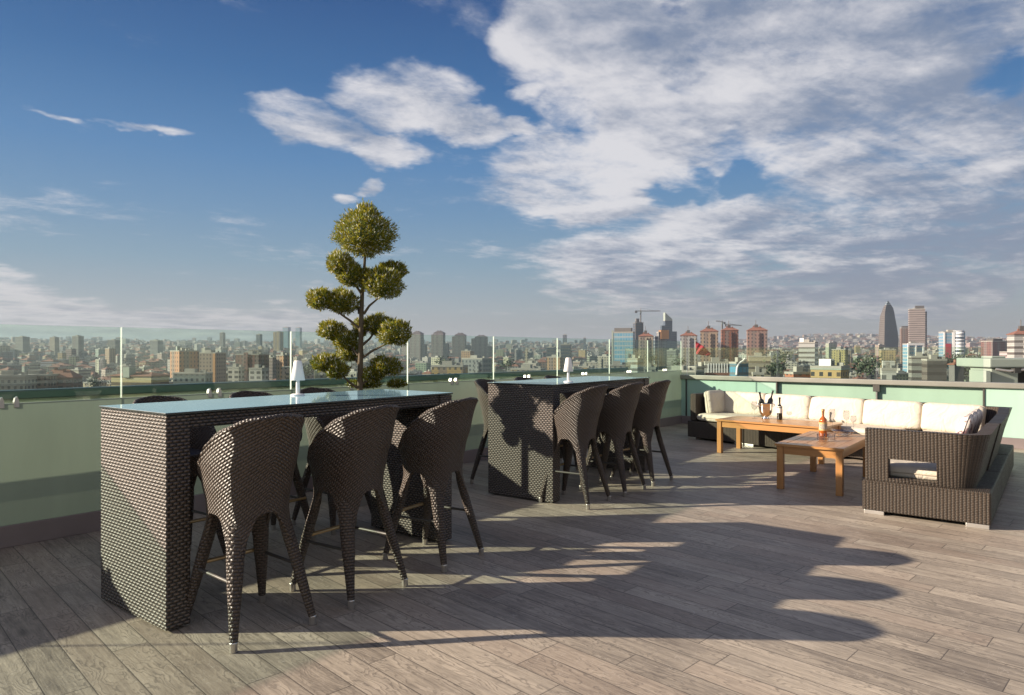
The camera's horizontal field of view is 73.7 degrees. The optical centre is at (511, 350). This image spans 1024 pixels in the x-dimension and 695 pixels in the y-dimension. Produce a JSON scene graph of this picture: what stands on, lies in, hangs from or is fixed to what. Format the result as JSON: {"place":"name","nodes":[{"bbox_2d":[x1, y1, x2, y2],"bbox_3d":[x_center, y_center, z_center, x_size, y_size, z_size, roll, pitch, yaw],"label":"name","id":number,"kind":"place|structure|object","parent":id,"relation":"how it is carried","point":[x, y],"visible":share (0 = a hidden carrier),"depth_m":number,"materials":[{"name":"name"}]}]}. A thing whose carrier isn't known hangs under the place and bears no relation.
{"place":"outdoors","nodes":[
{"label":"outdoors","id":0,"kind":"place"},
{"bbox_2d":[0,367,627,403],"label":"parapet","id":1,"kind":"structure","parent":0,"point":[56,394],"depth_m":7.45,"materials":[{"name":"green metal"}]},
{"bbox_2d":[359,490,370,506],"bbox_3d":[-1.425,1.190,6.420,0.500,0.440,0.500,0,0,37],"label":"planter","id":2,"kind":"object","parent":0,"point":[363,502],"depth_m":6.20,"materials":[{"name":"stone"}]},
{"bbox_2d":[305,198,413,389],"bbox_3d":[-1.389,-0.198,6.430,1.011,2.495,0.709,0,0,21],"label":"topiary tree","id":3,"kind":"object","parent":2,"relation":"on","point":[367,230],"visible":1,"depth_m":6.33,"materials":[{"name":"green plant"}]},
{"bbox_2d":[36,336,979,368],"bbox_3d":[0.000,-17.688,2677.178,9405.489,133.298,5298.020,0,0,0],"label":"ground","id":4,"kind":"structure","parent":0,"point":[821,340],"depth_m":3193.86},
{"bbox_2d":[0,371,36,389],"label":"apartment block","id":5,"kind":"structure","parent":4,"relation":"on","point":[12,380],"depth_m":340.36,"materials":[{"name":"paint"}]},
{"bbox_2d":[15,336,29,357],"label":"tower","id":6,"kind":"structure","parent":4,"relation":"on","point":[22,343],"depth_m":1501.54,"materials":[{"name":"paint"}]},
{"bbox_2d":[28,370,58,388],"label":"apartment block","id":7,"kind":"structure","parent":4,"relation":"on","point":[45,380],"depth_m":352.70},
{"bbox_2d":[50,336,58,357],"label":"tower","id":8,"kind":"structure","parent":4,"relation":"on","point":[54,343],"depth_m":1600.68,"materials":[{"name":"paint"}]},
{"bbox_2d":[46,368,82,387],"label":"apartment block","id":9,"kind":"structure","parent":4,"relation":"on","point":[67,378],"depth_m":361.81,"materials":[{"name":"concrete"}]},
{"bbox_2d":[72,335,83,356],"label":"tower","id":10,"kind":"structure","parent":4,"relation":"on","point":[78,343],"depth_m":1400.70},
{"bbox_2d":[70,367,90,378],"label":"apartment block","id":11,"kind":"structure","parent":4,"relation":"on","point":[83,372],"depth_m":761.18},
{"bbox_2d":[95,358,106,375],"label":"apartment block","id":12,"kind":"structure","parent":4,"relation":"on","point":[100,363],"depth_m":935.21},
{"bbox_2d":[105,347,115,363],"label":"apartment block","id":13,"kind":"structure","parent":4,"relation":"on","point":[110,354],"depth_m":1089.94,"materials":[{"name":"paint"}]},
{"bbox_2d":[110,367,169,385],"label":"apartment block","id":14,"kind":"structure","parent":4,"relation":"on","point":[131,376],"depth_m":330.56,"materials":[{"name":"concrete"}]},
{"bbox_2d":[150,339,162,354],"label":"tower","id":15,"kind":"structure","parent":4,"relation":"on","point":[156,345],"depth_m":1701.25,"materials":[{"name":"paint"}]},
{"bbox_2d":[170,346,199,377],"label":"apartment tower","id":16,"kind":"structure","parent":4,"relation":"on","point":[181,359],"depth_m":523.28,"materials":[{"name":"concrete"}]},
{"bbox_2d":[173,369,212,383],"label":"office block","id":17,"kind":"structure","parent":4,"relation":"on","point":[193,376],"depth_m":360.39,"materials":[{"name":"paint"}]},
{"bbox_2d":[199,350,225,381],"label":"apartment tower","id":18,"kind":"structure","parent":4,"relation":"on","point":[213,361],"depth_m":560.89,"materials":[{"name":"paint"}]},
{"bbox_2d":[227,363,244,381],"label":"apartment block","id":19,"kind":"structure","parent":4,"relation":"on","point":[235,373],"depth_m":420.30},
{"bbox_2d":[235,351,268,380],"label":"apartment tower","id":20,"kind":"structure","parent":4,"relation":"on","point":[247,360],"depth_m":539.89,"materials":[{"name":"paint"}]},
{"bbox_2d":[249,364,268,380],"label":"apartment block","id":21,"kind":"structure","parent":4,"relation":"on","point":[257,372],"depth_m":410.45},
{"bbox_2d":[269,355,275,379],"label":"apartment block","id":22,"kind":"structure","parent":4,"relation":"on","point":[272,366],"depth_m":794.20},
{"bbox_2d":[273,331,282,350],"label":"tower","id":23,"kind":"structure","parent":4,"relation":"on","point":[277,340],"depth_m":2001.17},
{"bbox_2d":[276,352,291,379],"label":"apartment tower","id":24,"kind":"structure","parent":4,"relation":"on","point":[283,359],"depth_m":541.19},
{"bbox_2d":[283,327,290,347],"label":"tower","id":25,"kind":"structure","parent":4,"relation":"on","point":[286,337],"depth_m":2300.90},
{"bbox_2d":[281,364,313,379],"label":"apartment block","id":26,"kind":"structure","parent":4,"relation":"on","point":[285,372],"depth_m":463.93,"materials":[{"name":"paint"}]},
{"bbox_2d":[295,327,301,347],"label":"tower","id":27,"kind":"structure","parent":4,"relation":"on","point":[298,336],"depth_m":2401.31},
{"bbox_2d":[410,331,426,360],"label":"domed tower","id":28,"kind":"structure","parent":4,"relation":"on","point":[418,348],"depth_m":1400.27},
{"bbox_2d":[415,361,429,372],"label":"apartment block","id":29,"kind":"structure","parent":4,"relation":"on","point":[423,366],"depth_m":970.40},
{"bbox_2d":[431,330,448,359],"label":"domed tower","id":30,"kind":"structure","parent":4,"relation":"on","point":[439,346],"depth_m":1460.93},
{"bbox_2d":[431,361,467,373],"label":"apartment block","id":31,"kind":"structure","parent":4,"relation":"on","point":[447,367],"depth_m":328.45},
{"bbox_2d":[452,332,470,357],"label":"domed tower","id":32,"kind":"structure","parent":4,"relation":"on","point":[459,345],"depth_m":1520.79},
{"bbox_2d":[461,355,491,372],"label":"apartment block","id":33,"kind":"structure","parent":4,"relation":"on","point":[476,363],"depth_m":496.83,"materials":[{"name":"paint"}]},
{"bbox_2d":[471,335,492,357],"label":"domed tower","id":34,"kind":"structure","parent":4,"relation":"on","point":[479,344],"depth_m":1580.00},
{"bbox_2d":[0,333,1006,379],"bbox_3d":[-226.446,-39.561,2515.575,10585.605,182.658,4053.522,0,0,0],"label":"distant city","id":35,"kind":"object","parent":4,"relation":"on","point":[92,345],"visible":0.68,"depth_m":2283.59,"materials":[{"name":"concrete"}]},
{"bbox_2d":[511,364,545,370],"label":"apartment block","id":36,"kind":"structure","parent":4,"relation":"on","point":[526,367],"depth_m":373.01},
{"bbox_2d":[85,350,980,386],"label":"city trees","id":37,"kind":"object","parent":4,"relation":"on","point":[861,367],"visible":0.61,"depth_m":381.94,"materials":[{"name":"green plant"}]},
{"bbox_2d":[547,355,563,369],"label":"apartment block","id":38,"kind":"structure","parent":4,"relation":"on","point":[552,363],"depth_m":673.86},
{"bbox_2d":[560,342,571,364],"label":"tower","id":39,"kind":"structure","parent":4,"relation":"on","point":[566,350],"depth_m":850.29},
{"bbox_2d":[597,354,611,367],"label":"apartment block","id":40,"kind":"structure","parent":4,"relation":"on","point":[602,360],"depth_m":768.27,"materials":[{"name":"paint"}]},
{"bbox_2d":[612,328,634,363],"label":"glass tower","id":41,"kind":"structure","parent":4,"relation":"on","point":[625,337],"depth_m":560.57,"materials":[{"name":"glass"}]},
{"bbox_2d":[627,355,643,372],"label":"office block","id":42,"kind":"structure","parent":4,"relation":"on","point":[635,363],"depth_m":400.74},
{"bbox_2d":[633,318,642,357],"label":"unfinished tower","id":43,"kind":"structure","parent":4,"relation":"on","point":[637,327],"depth_m":979.55,"materials":[{"name":"concrete"}]},
{"bbox_2d":[638,326,653,371],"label":"apartment tower","id":44,"kind":"structure","parent":4,"relation":"on","point":[644,337],"depth_m":619.99,"materials":[{"name":"concrete"}]},
{"bbox_2d":[654,330,668,370],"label":"office tower","id":45,"kind":"structure","parent":4,"relation":"on","point":[660,347],"depth_m":760.07,"materials":[{"name":"grey glass"}]},
{"bbox_2d":[660,313,676,349],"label":"office tower","id":46,"kind":"structure","parent":4,"relation":"on","point":[672,339],"depth_m":1149.98,"materials":[{"name":"glass"}]},
{"bbox_2d":[667,348,679,368],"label":"apartment block","id":47,"kind":"structure","parent":4,"relation":"on","point":[673,353],"depth_m":955.55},
{"bbox_2d":[658,366,704,374],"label":"apartment block","id":48,"kind":"structure","parent":4,"relation":"on","point":[685,371],"depth_m":323.92,"materials":[{"name":"paint"}]},
{"bbox_2d":[680,330,697,369],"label":"apartment tower","id":49,"kind":"structure","parent":4,"relation":"on","point":[687,345],"depth_m":639.74,"materials":[{"name":"concrete"}]},
{"bbox_2d":[700,321,718,361],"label":"apartment tower","id":50,"kind":"structure","parent":4,"relation":"on","point":[708,338],"depth_m":599.49,"materials":[{"name":"concrete"}]},
{"bbox_2d":[704,357,729,375],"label":"office block","id":51,"kind":"structure","parent":4,"relation":"on","point":[714,366],"depth_m":330.02,"materials":[{"name":"white concrete"}]},
{"bbox_2d":[720,321,738,372],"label":"apartment tower","id":52,"kind":"structure","parent":4,"relation":"on","point":[729,343],"depth_m":639.57,"materials":[{"name":"concrete"}]},
{"bbox_2d":[729,357,748,375],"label":"glass hall","id":53,"kind":"structure","parent":4,"relation":"on","point":[739,366],"depth_m":310.47,"materials":[{"name":"blue glass"}]},
{"bbox_2d":[746,325,767,361],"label":"apartment tower","id":54,"kind":"structure","parent":4,"relation":"on","point":[756,337],"depth_m":579.78,"materials":[{"name":"concrete"}]},
{"bbox_2d":[748,353,770,376],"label":"office block","id":55,"kind":"structure","parent":4,"relation":"on","point":[756,359],"depth_m":430.58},
{"bbox_2d":[784,366,810,377],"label":"house","id":56,"kind":"structure","parent":4,"relation":"on","point":[799,371],"depth_m":261.85,"materials":[{"name":"paint"}]},
{"bbox_2d":[798,338,817,368],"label":"office block","id":57,"kind":"structure","parent":4,"relation":"on","point":[808,353],"depth_m":521.56,"materials":[{"name":"white concrete"}]},
{"bbox_2d":[810,359,849,378],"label":"apartment block","id":58,"kind":"structure","parent":4,"relation":"on","point":[826,368],"depth_m":252.23,"materials":[{"name":"paint"}]},
{"bbox_2d":[831,348,847,365],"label":"apartment block","id":59,"kind":"structure","parent":4,"relation":"on","point":[839,354],"depth_m":857.23,"materials":[{"name":"paint"}]},
{"bbox_2d":[879,348,895,373],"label":"apartment block","id":60,"kind":"structure","parent":4,"relation":"on","point":[888,354],"depth_m":843.25,"materials":[{"name":"paint"}]},
{"bbox_2d":[879,301,897,354],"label":"blade tower","id":61,"kind":"structure","parent":4,"relation":"on","point":[888,334],"depth_m":1355.68,"materials":[{"name":"glass"}]},
{"bbox_2d":[880,361,897,379],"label":"house","id":62,"kind":"structure","parent":4,"relation":"on","point":[888,369],"depth_m":220.54,"materials":[{"name":"paint"}]},
{"bbox_2d":[900,326,907,363],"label":"apartment tower","id":63,"kind":"structure","parent":4,"relation":"on","point":[903,334],"depth_m":1201.51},
{"bbox_2d":[903,342,923,372],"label":"office block","id":64,"kind":"structure","parent":4,"relation":"on","point":[910,348],"depth_m":700.53,"materials":[{"name":"white concrete"}]},
{"bbox_2d":[908,306,926,349],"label":"office tower","id":65,"kind":"structure","parent":4,"relation":"on","point":[917,323],"depth_m":1150.38,"materials":[{"name":"concrete"}]},
{"bbox_2d":[908,352,929,379],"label":"office block","id":66,"kind":"structure","parent":4,"relation":"on","point":[915,367],"depth_m":361.39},
{"bbox_2d":[921,355,946,380],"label":"office block","id":67,"kind":"structure","parent":4,"relation":"on","point":[934,367],"depth_m":330.38,"materials":[{"name":"concrete"}]},
{"bbox_2d":[938,330,964,368],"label":"office tower","id":68,"kind":"structure","parent":4,"relation":"on","point":[950,341],"depth_m":780.84,"materials":[{"name":"white concrete"}]},
{"bbox_2d":[947,360,963,380],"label":"house","id":69,"kind":"structure","parent":4,"relation":"on","point":[956,372],"depth_m":260.14,"materials":[{"name":"concrete"}]},
{"bbox_2d":[981,339,1006,355],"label":"apartment block","id":70,"kind":"structure","parent":4,"relation":"on","point":[992,347],"depth_m":901.28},
{"bbox_2d":[1006,320,1023,357],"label":"apartment tower","id":71,"kind":"structure","parent":4,"relation":"on","point":[1015,344],"depth_m":421.65,"materials":[{"name":"concrete"}]},
{"bbox_2d":[0,423,1023,694],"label":"deck","id":72,"kind":"structure","parent":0,"point":[710,569],"depth_m":3.80,"materials":[{"name":"brown wood"}]},
{"bbox_2d":[132,395,225,563],"bbox_3d":[-2.235,0.858,4.525,0.586,1.104,0.484,0,0,36],"label":"bar stool","id":73,"kind":"object","parent":72,"relation":"on","point":[200,437],"visible":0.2,"depth_m":4.66,"materials":[{"name":"wicker"}]},
{"bbox_2d":[183,414,316,653],"bbox_3d":[-1.332,0.858,3.497,0.586,1.104,0.484,0,0,40],"label":"bar stool","id":74,"kind":"object","parent":72,"relation":"on","point":[245,467],"visible":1,"depth_m":3.33,"materials":[{"name":"wicker"}]},
{"bbox_2d":[229,391,315,539],"bbox_3d":[-1.830,0.858,5.082,0.586,1.104,0.485,0,0,36],"label":"bar stool","id":75,"kind":"object","parent":72,"relation":"on","point":[301,498],"visible":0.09,"depth_m":5.08,"materials":[{"name":"wicker"}]},
{"bbox_2d":[99,389,452,630],"bbox_3d":[-1.385,0.854,4.469,0.767,1.088,2.122,0,0,37],"label":"bar table","id":76,"kind":"object","parent":72,"relation":"on","point":[145,511],"visible":0.9,"depth_m":3.65,"materials":[{"name":"wicker"}]},
{"bbox_2d":[291,360,304,395],"bbox_3d":[-1.492,0.189,4.757,0.098,0.243,0.098,0,0,-23],"label":"table lamp","id":77,"kind":"object","parent":76,"relation":"on","point":[297,375],"visible":1,"depth_m":4.73,"materials":[{"name":"white plastic"}]},
{"bbox_2d":[291,387,370,534],"bbox_3d":[-1.469,0.858,5.578,0.586,1.104,0.484,0,0,36],"label":"bar stool","id":78,"kind":"object","parent":72,"relation":"on","point":[314,426],"visible":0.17,"depth_m":5.49,"materials":[{"name":"wicker"}]},
{"bbox_2d":[0,324,681,548],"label":"glass wind screen","id":79,"kind":"object","parent":72,"relation":"on","point":[50,470],"visible":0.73,"depth_m":5.20,"materials":[{"name":"green glass"}]},
{"bbox_2d":[289,405,407,609],"bbox_3d":[-0.942,0.858,4.037,0.586,1.104,0.485,0,0,34],"label":"bar stool","id":80,"kind":"object","parent":72,"relation":"on","point":[347,454],"visible":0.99,"depth_m":3.86,"materials":[{"name":"wicker"}]},
{"bbox_2d":[383,397,483,572],"bbox_3d":[-0.510,0.858,4.653,0.586,1.104,0.484,0,0,31],"label":"bar stool","id":81,"kind":"object","parent":72,"relation":"on","point":[432,444],"visible":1,"depth_m":4.48,"materials":[{"name":"wicker"}]},
{"bbox_2d":[470,379,496,483],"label":"bar stool","id":82,"kind":"object","parent":72,"relation":"on","point":[481,385],"visible":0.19,"depth_m":7.23,"materials":[{"name":"wicker"}]},
{"bbox_2d":[544,375,578,469],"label":"bar stool","id":83,"kind":"object","parent":72,"relation":"on","point":[564,396],"visible":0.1,"depth_m":8.39,"materials":[{"name":"wicker"}]},
{"bbox_2d":[487,376,649,502],"bbox_3d":[0.686,0.854,7.357,0.767,1.088,2.122,0,0,36],"label":"bar table","id":84,"kind":"object","parent":72,"relation":"on","point":[523,459],"visible":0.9,"depth_m":6.52,"materials":[{"name":"wicker"}]},
{"bbox_2d":[564,358,572,381],"bbox_3d":[0.559,0.189,6.768,0.098,0.243,0.098,0,0,-23],"label":"table lamp","id":85,"kind":"object","parent":84,"relation":"on","point":[568,368],"visible":0.96,"depth_m":6.74,"materials":[{"name":"white plastic"}]},
{"bbox_2d":[539,384,610,509],"bbox_3d":[0.613,0.858,6.371,0.586,1.104,0.485,0,0,34],"label":"bar stool","id":86,"kind":"object","parent":72,"relation":"on","point":[576,415],"visible":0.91,"depth_m":6.20,"materials":[{"name":"wicker"}]},
{"bbox_2d":[579,382,645,496],"bbox_3d":[1.044,0.858,6.913,0.586,1.104,0.485,0,0,36],"label":"bar stool","id":87,"kind":"object","parent":72,"relation":"on","point":[616,418],"visible":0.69,"depth_m":6.74,"materials":[{"name":"wicker"}]},
{"bbox_2d":[610,380,672,485],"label":"bar stool","id":88,"kind":"object","parent":72,"relation":"on","point":[648,412],"visible":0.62,"depth_m":7.24,"materials":[{"name":"wicker"}]},
{"bbox_2d":[688,391,768,445],"bbox_3d":[3.482,1.042,10.818,0.880,0.737,1.039,0,0,-36],"label":"sofa section","id":89,"kind":"object","parent":72,"relation":"on","point":[698,429],"visible":0.23,"depth_m":10.82,"materials":[{"name":"wicker"}]},
{"bbox_2d":[697,412,762,421],"bbox_3d":[3.460,1.052,10.711,0.717,0.130,0.908,0,0,-36],"label":"seat cushion","id":90,"kind":"object","parent":89,"relation":"on","point":[710,417],"visible":0.38,"depth_m":10.62,"materials":[{"name":"beige fabric"}]},
{"bbox_2d":[704,390,724,412],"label":"arm cushion","id":91,"kind":"object","parent":90,"relation":"on","point":[714,401],"visible":0.86,"depth_m":10.87,"materials":[{"name":"beige fabric"}]},
{"bbox_2d":[724,391,765,415],"bbox_3d":[3.669,0.835,10.800,0.178,0.374,0.818,14,-8,-35],"label":"back cushion","id":92,"kind":"object","parent":90,"relation":"on","point":[738,402],"visible":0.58,"depth_m":10.73,"materials":[{"name":"beige fabric"}]},
{"bbox_2d":[715,416,842,463],"bbox_3d":[3.570,1.177,9.195,1.450,0.465,0.670,0,0,44],"label":"coffee table","id":93,"kind":"object","parent":72,"relation":"on","point":[739,423],"visible":0.77,"depth_m":9.13,"materials":[{"name":"brown wood"}]},
{"bbox_2d":[757,403,774,418],"bbox_3d":[3.531,0.836,9.501,0.209,0.216,0.209,0,0,-39],"label":"ice bucket","id":94,"kind":"object","parent":93,"relation":"on","point":[765,410],"visible":0.97,"depth_m":9.44,"materials":[{"name":"silver metal"}]},
{"bbox_2d":[744,396,815,447],"bbox_3d":[4.097,1.042,9.970,0.880,0.737,1.039,0,0,-36],"label":"sofa section","id":95,"kind":"object","parent":72,"relation":"on","point":[754,438],"visible":0.16,"depth_m":9.86,"materials":[{"name":"wicker"}]},
{"bbox_2d":[769,416,818,420],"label":"seat cushion","id":96,"kind":"object","parent":95,"relation":"on","point":[793,418],"visible":0.04,"depth_m":9.82,"materials":[{"name":"beige fabric"}]},
{"bbox_2d":[765,393,811,418],"bbox_3d":[4.110,0.835,10.190,0.180,0.377,0.757,13,-8,-35],"label":"back cushion","id":97,"kind":"object","parent":96,"relation":"on","point":[796,406],"visible":0.62,"depth_m":10.04,"materials":[{"name":"beige fabric"}]},
{"bbox_2d":[775,431,864,495],"bbox_3d":[3.356,1.177,7.314,0.650,0.465,1.350,0,0,38],"label":"coffee table","id":98,"kind":"object","parent":72,"relation":"on","point":[840,447],"visible":0.91,"depth_m":6.96,"materials":[{"name":"brown wood"}]},
{"bbox_2d":[819,409,826,436],"bbox_3d":[3.435,0.793,7.542,0.086,0.301,0.086,0,0,-17],"label":"whisky bottle","id":99,"kind":"object","parent":98,"relation":"on","point":[822,425],"visible":1,"depth_m":7.51,"materials":[{"name":"orange glass"}]},
{"bbox_2d":[625,347,1023,448],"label":"glass balustrade","id":100,"kind":"object","parent":72,"relation":"on","point":[1000,394],"visible":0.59,"depth_m":10.99,"materials":[{"name":"glass"}]},
{"bbox_2d":[846,399,868,458],"bbox_3d":[4.712,1.042,9.123,0.880,0.737,1.039,0,0,-36],"label":"sofa section","id":101,"kind":"object","parent":72,"relation":"on","point":[858,453],"visible":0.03,"depth_m":8.76,"materials":[{"name":"wicker"}]},
{"bbox_2d":[834,422,907,434],"bbox_3d":[4.647,1.052,9.075,0.716,0.131,1.067,0,0,-36],"label":"seat cushion","id":102,"kind":"object","parent":101,"relation":"on","point":[850,427],"visible":0.16,"depth_m":8.88,"materials":[{"name":"beige fabric"}]},
{"bbox_2d":[809,396,864,423],"bbox_3d":[4.556,0.836,9.577,0.181,0.375,0.804,14,-8,-35],"label":"back cushion","id":103,"kind":"object","parent":102,"relation":"on","point":[853,407],"visible":0.82,"depth_m":9.48,"materials":[{"name":"beige fabric"}]},
{"bbox_2d":[862,399,922,429],"bbox_3d":[4.997,0.836,8.970,0.181,0.374,0.761,14,-8,-35],"label":"back cushion","id":104,"kind":"object","parent":102,"relation":"on","point":[901,414],"visible":0.87,"depth_m":8.88,"materials":[{"name":"beige fabric"}]},
{"bbox_2d":[862,423,1000,529],"bbox_3d":[3.776,1.042,6.117,0.920,0.737,1.230,0,0,39],"label":"sofa section","id":105,"kind":"object","parent":72,"relation":"on","point":[965,487],"visible":1,"depth_m":5.65,"materials":[{"name":"wicker"}]},
{"bbox_2d":[890,459,936,480],"bbox_3d":[3.746,1.052,6.263,0.704,0.130,1.054,0,0,39],"label":"seat cushion","id":106,"kind":"object","parent":105,"relation":"on","point":[913,469],"visible":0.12,"depth_m":5.89,"materials":[{"name":"beige fabric"}]},
{"bbox_2d":[917,402,1013,476],"bbox_3d":[5.313,1.042,8.142,1.061,0.737,1.328,0,0,-36],"label":"sofa corner","id":107,"kind":"object","parent":72,"relation":"on","point":[991,413],"visible":0.14,"depth_m":7.99,"materials":[{"name":"wicker"}]},
{"bbox_2d":[923,430,954,432],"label":"seat cushion","id":108,"kind":"object","parent":107,"relation":"on","point":[938,431],"visible":0.03,"depth_m":8.38,"materials":[{"name":"beige fabric"}]},
{"bbox_2d":[921,403,985,431],"bbox_3d":[5.414,0.836,8.394,0.181,0.377,0.707,13,-8,-35],"label":"back cushion","id":109,"kind":"object","parent":108,"relation":"on","point":[946,417],"visible":0.75,"depth_m":8.39,"materials":[{"name":"beige fabric"}]},
{"bbox_2d":[986,413,1008,496],"bbox_3d":[4.568,1.042,7.108,0.920,0.737,1.292,0,0,39],"label":"sofa section","id":110,"kind":"object","parent":72,"relation":"on","point":[998,463],"visible":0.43,"depth_m":6.71,"materials":[{"name":"wicker"}]},
{"bbox_2d":[0,0,1023,342],"label":"sky","id":111,"kind":"structure","parent":0,"point":[546,170],"materials":[{"name":"blue"}]},
{"bbox_2d":[956,356,1023,382],"bbox_3d":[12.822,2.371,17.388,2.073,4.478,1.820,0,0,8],"label":"building","id":112,"kind":"structure","parent":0,"point":[995,369],"depth_m":16.90,"materials":[{"name":"metal"}]},
{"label":"seat cushion","id":113,"kind":"object","parent":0,"visible":0},
{"bbox_2d":[955,414,975,433],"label":"floral cushion","id":114,"kind":"object","parent":113,"relation":"on","point":[967,424],"visible":0.62,"depth_m":6.76,"materials":[{"name":"fabric"}]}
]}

